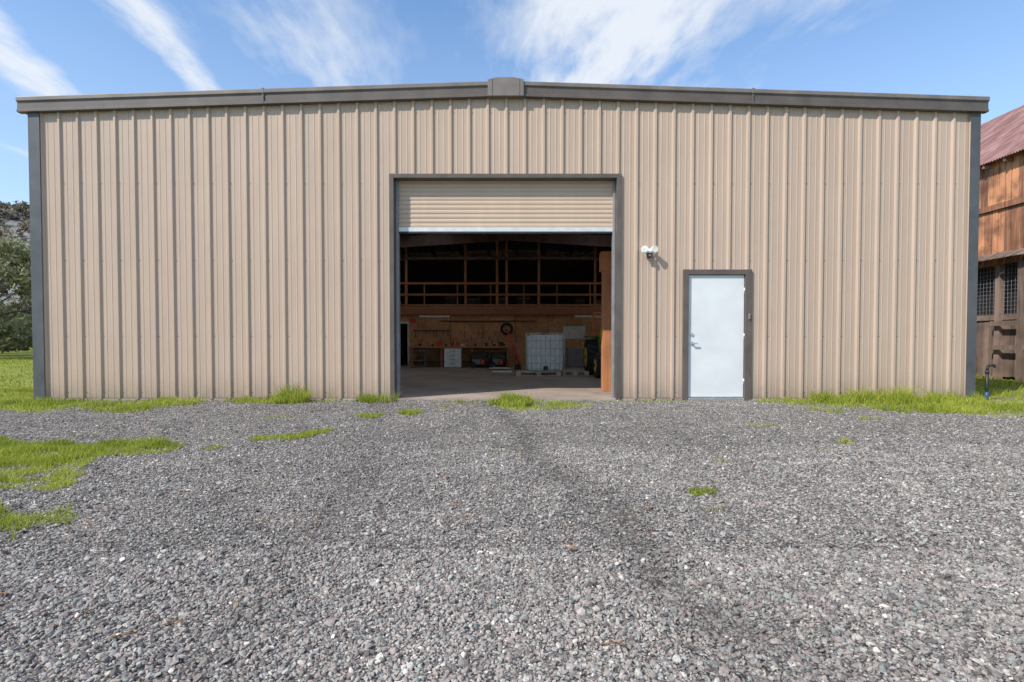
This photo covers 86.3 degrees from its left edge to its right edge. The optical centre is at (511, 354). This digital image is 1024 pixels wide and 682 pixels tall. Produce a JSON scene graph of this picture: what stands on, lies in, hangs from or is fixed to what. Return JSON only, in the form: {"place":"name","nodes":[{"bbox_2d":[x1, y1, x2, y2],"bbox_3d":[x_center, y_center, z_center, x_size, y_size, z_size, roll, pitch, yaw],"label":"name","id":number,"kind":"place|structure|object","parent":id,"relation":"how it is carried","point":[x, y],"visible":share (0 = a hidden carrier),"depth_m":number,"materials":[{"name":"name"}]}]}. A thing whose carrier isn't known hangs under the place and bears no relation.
{"place":"outdoors","nodes":[
{"label":"outdoors","id":0,"kind":"place"},
{"bbox_2d":[0,208,29,304],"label":"hills","id":1,"kind":"structure","parent":0,"point":[13,222],"depth_m":194.57,"materials":[{"name":"green plant"}]},
{"bbox_2d":[470,352,506,367],"bbox_3d":[-0.833,0.202,19.451,1.295,0.545,0.480,0,1,0],"label":"portable generator","id":2,"kind":"object","parent":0,"point":[479,360],"visible":0.98,"depth_m":19.27,"materials":[{"name":"black metal"}]},
{"bbox_2d":[0,347,1023,681],"bbox_3d":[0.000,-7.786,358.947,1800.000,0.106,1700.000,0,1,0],"label":"ground","id":3,"kind":"structure","parent":0,"point":[550,475],"depth_m":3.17,"materials":[{"name":"grey gravel"}]},
{"bbox_2d":[0,235,31,354],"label":"oak tree","id":4,"kind":"object","parent":3,"relation":"on","point":[12,329],"visible":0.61,"depth_m":29.34,"materials":[{"name":"green plant"}]},
{"bbox_2d":[0,200,31,316],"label":"distant trees","id":5,"kind":"object","parent":3,"relation":"on","point":[18,208],"visible":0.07,"depth_m":213.34,"materials":[{"name":"green plant"}]},
{"bbox_2d":[0,235,31,326],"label":"oak tree","id":6,"kind":"object","parent":3,"relation":"on","point":[13,298],"visible":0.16,"depth_m":35.39,"materials":[{"name":"green plant"}]},
{"bbox_2d":[1,313,32,350],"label":"hedgerow shrubs","id":7,"kind":"object","parent":3,"relation":"on","point":[26,346],"visible":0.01,"depth_m":54.71,"materials":[{"name":"green plant"}]},
{"bbox_2d":[15,292,31,315],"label":"oak tree","id":8,"kind":"object","parent":3,"relation":"on","point":[23,296],"visible":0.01,"depth_m":43.03,"materials":[{"name":"green plant"}]},
{"bbox_2d":[1,407,973,646],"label":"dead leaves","id":9,"kind":"object","parent":3,"relation":"on","point":[180,622],"visible":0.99,"depth_m":2.85,"materials":[{"name":"brown plant"}]},
{"bbox_2d":[15,77,989,400],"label":"metal warehouse","id":10,"kind":"structure","parent":3,"relation":"on","point":[223,245],"depth_m":8.98,"materials":[{"name":"beige metal"}]},
{"bbox_2d":[411,350,425,367],"bbox_3d":[-3.350,0.151,19.619,0.500,0.640,0.320,0,1,0],"label":"wire shelf","id":11,"kind":"object","parent":10,"relation":"on","point":[424,360],"visible":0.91,"depth_m":19.46,"materials":[{"name":"grey metal"}]},
{"bbox_2d":[444,348,461,367],"bbox_3d":[-2.095,0.134,19.469,0.590,0.680,0.540,0,1,0],"label":"white drawer cabinet","id":12,"kind":"object","parent":10,"relation":"on","point":[452,357],"visible":1,"depth_m":19.22,"materials":[{"name":"metal"}]},
{"bbox_2d":[408,346,508,366],"bbox_3d":[-1.925,0.078,20.153,3.650,0.760,0.730,0,1,0],"label":"workbench","id":13,"kind":"object","parent":10,"relation":"on","point":[442,348],"visible":0.64,"depth_m":19.83,"materials":[{"name":"brown wood"}]},
{"bbox_2d":[414,341,504,345],"bbox_3d":[-1.929,-0.399,20.076,3.344,0.194,0.200,0,1,0],"label":"bench clutter","id":14,"kind":"object","parent":13,"relation":"on","point":[439,343],"visible":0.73,"depth_m":19.98,"materials":[{"name":"red metal"}]},
{"bbox_2d":[400,241,600,365],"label":"mezzanine loft","id":15,"kind":"structure","parent":10,"relation":"on","point":[552,319],"depth_m":20.50,"materials":[{"name":"wood"}]},
{"bbox_2d":[419,316,449,317],"bbox_3d":[-2.850,-1.529,20.059,1.100,0.383,0.120,0,1,0],"label":"strip light fixture","id":16,"kind":"object","parent":15,"relation":"attached to","point":[434,316],"visible":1,"depth_m":20.03,"materials":[{"name":"plastic"}]},
{"bbox_2d":[413,321,535,344],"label":"hanging tools","id":17,"kind":"object","parent":15,"relation":"attached to","point":[429,331],"visible":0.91,"depth_m":20.49,"materials":[{"name":"black metal"}]},
{"bbox_2d":[400,296,600,306],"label":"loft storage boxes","id":18,"kind":"object","parent":15,"relation":"on","point":[453,300],"visible":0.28,"depth_m":22.58,"materials":[{"name":"cardboard"}]},
{"bbox_2d":[500,323,512,334],"bbox_3d":[-0.200,-0.950,20.453,0.476,0.476,0.120,0,1,0],"label":"coiled hose","id":19,"kind":"object","parent":15,"relation":"attached to","point":[503,325],"visible":0.9,"depth_m":20.43,"materials":[{"name":"rubber"}]},
{"bbox_2d":[563,325,585,338],"bbox_3d":[2.335,-0.836,20.496,0.870,0.510,0.030,0,1,0],"label":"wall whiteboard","id":20,"kind":"object","parent":15,"relation":"attached to","point":[574,331],"depth_m":20.48,"materials":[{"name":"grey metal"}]},
{"bbox_2d":[489,367,511,371],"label":"scrap panels","id":21,"kind":"object","parent":10,"relation":"on","point":[500,368],"visible":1,"depth_m":17.95,"materials":[{"name":"plastic"}]},
{"bbox_2d":[505,329,525,370],"bbox_3d":[0.112,-0.138,17.197,0.656,1.336,0.450,0,1,0],"label":"red hand truck","id":22,"kind":"object","parent":10,"relation":"on","point":[517,366],"visible":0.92,"depth_m":17.00,"materials":[{"name":"paint"}]},
{"bbox_2d":[516,370,560,375],"bbox_3d":[0.720,0.517,15.247,1.200,0.118,1.000,0,1,0],"label":"wooden pallet","id":23,"kind":"object","parent":10,"relation":"on","point":[539,373],"visible":0.84,"depth_m":14.90,"materials":[{"name":"brown wood"}]},
{"bbox_2d":[526,332,564,370],"bbox_3d":[0.910,-0.082,15.242,1.037,1.060,0.999,0,1,0],"label":"water tote","id":24,"kind":"object","parent":23,"relation":"on","point":[545,351],"visible":1,"depth_m":14.81,"materials":[{"name":"plastic"}]},
{"bbox_2d":[560,369,588,375],"bbox_3d":[1.735,0.512,15.447,0.750,0.118,1.000,0,1,0],"label":"wooden pallet","id":25,"kind":"object","parent":10,"relation":"on","point":[574,372],"visible":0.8,"depth_m":14.95,"materials":[{"name":"brown wood"}]},
{"bbox_2d":[566,348,583,366],"bbox_3d":[2.300,0.125,19.869,0.600,0.680,0.540,0,1,0],"label":"grey drawer cabinet","id":26,"kind":"object","parent":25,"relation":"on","point":[574,357],"visible":0.99,"depth_m":19.62,"materials":[{"name":"metal"}]},
{"bbox_2d":[574,316,600,317],"bbox_3d":[2.850,-1.529,20.059,1.100,0.383,0.120,0,1,0],"label":"strip light fixture","id":27,"kind":"object","parent":10,"relation":"attached to","point":[587,316],"visible":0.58,"depth_m":20.05,"materials":[{"name":"plastic"}]},
{"bbox_2d":[583,313,600,377],"bbox_3d":[2.720,-0.286,14.729,1.340,1.765,2.182,0,1,0],"label":"tractor","id":28,"kind":"object","parent":10,"relation":"on","point":[592,359],"visible":0.21,"depth_m":14.97,"materials":[{"name":"metal"}]},
{"bbox_2d":[599,251,611,391],"bbox_3d":[3.080,-0.612,10.313,2.840,2.620,0.250,0,1,0],"label":"timber post frame","id":29,"kind":"object","parent":10,"relation":"on","point":[605,263],"visible":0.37,"depth_m":10.22,"materials":[{"name":"brown wood"}]},
{"bbox_2d":[641,246,657,257],"bbox_3d":[2.230,-1.661,8.881,0.280,0.187,0.153,0,1,0],"label":"security light","id":30,"kind":"object","parent":10,"relation":"attached to","point":[647,251],"visible":1,"depth_m":8.82,"materials":[{"name":"plastic"}]},
{"bbox_2d":[688,275,743,396],"bbox_3d":[3.370,-0.301,9.048,0.920,2.010,0.045,0,1,0],"label":"door leaf","id":31,"kind":"structure","parent":10,"relation":"in","point":[716,302],"depth_m":9.02,"materials":[{"name":"white paint"}]},
{"bbox_2d":[0,357,1023,540],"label":"grass","id":32,"kind":"structure","parent":3,"relation":"on","point":[938,402],"depth_m":7.66,"materials":[{"name":"green plant"}]},
{"bbox_2d":[984,364,995,399],"bbox_3d":[7.817,0.480,8.924,0.172,0.645,0.058,0,1,0],"label":"water standpipe","id":33,"kind":"object","parent":3,"relation":"on","point":[986,392],"visible":0.9,"depth_m":8.91,"materials":[{"name":"grey metal"}]},
{"bbox_2d":[976,105,1023,381],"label":"wooden barn","id":34,"kind":"structure","parent":3,"relation":"on","point":[1000,320],"depth_m":13.80,"materials":[{"name":"brown wood"}]},
{"bbox_2d":[0,0,1023,204],"label":"sky","id":35,"kind":"structure","parent":0,"point":[48,47],"materials":[{"name":"blue"}]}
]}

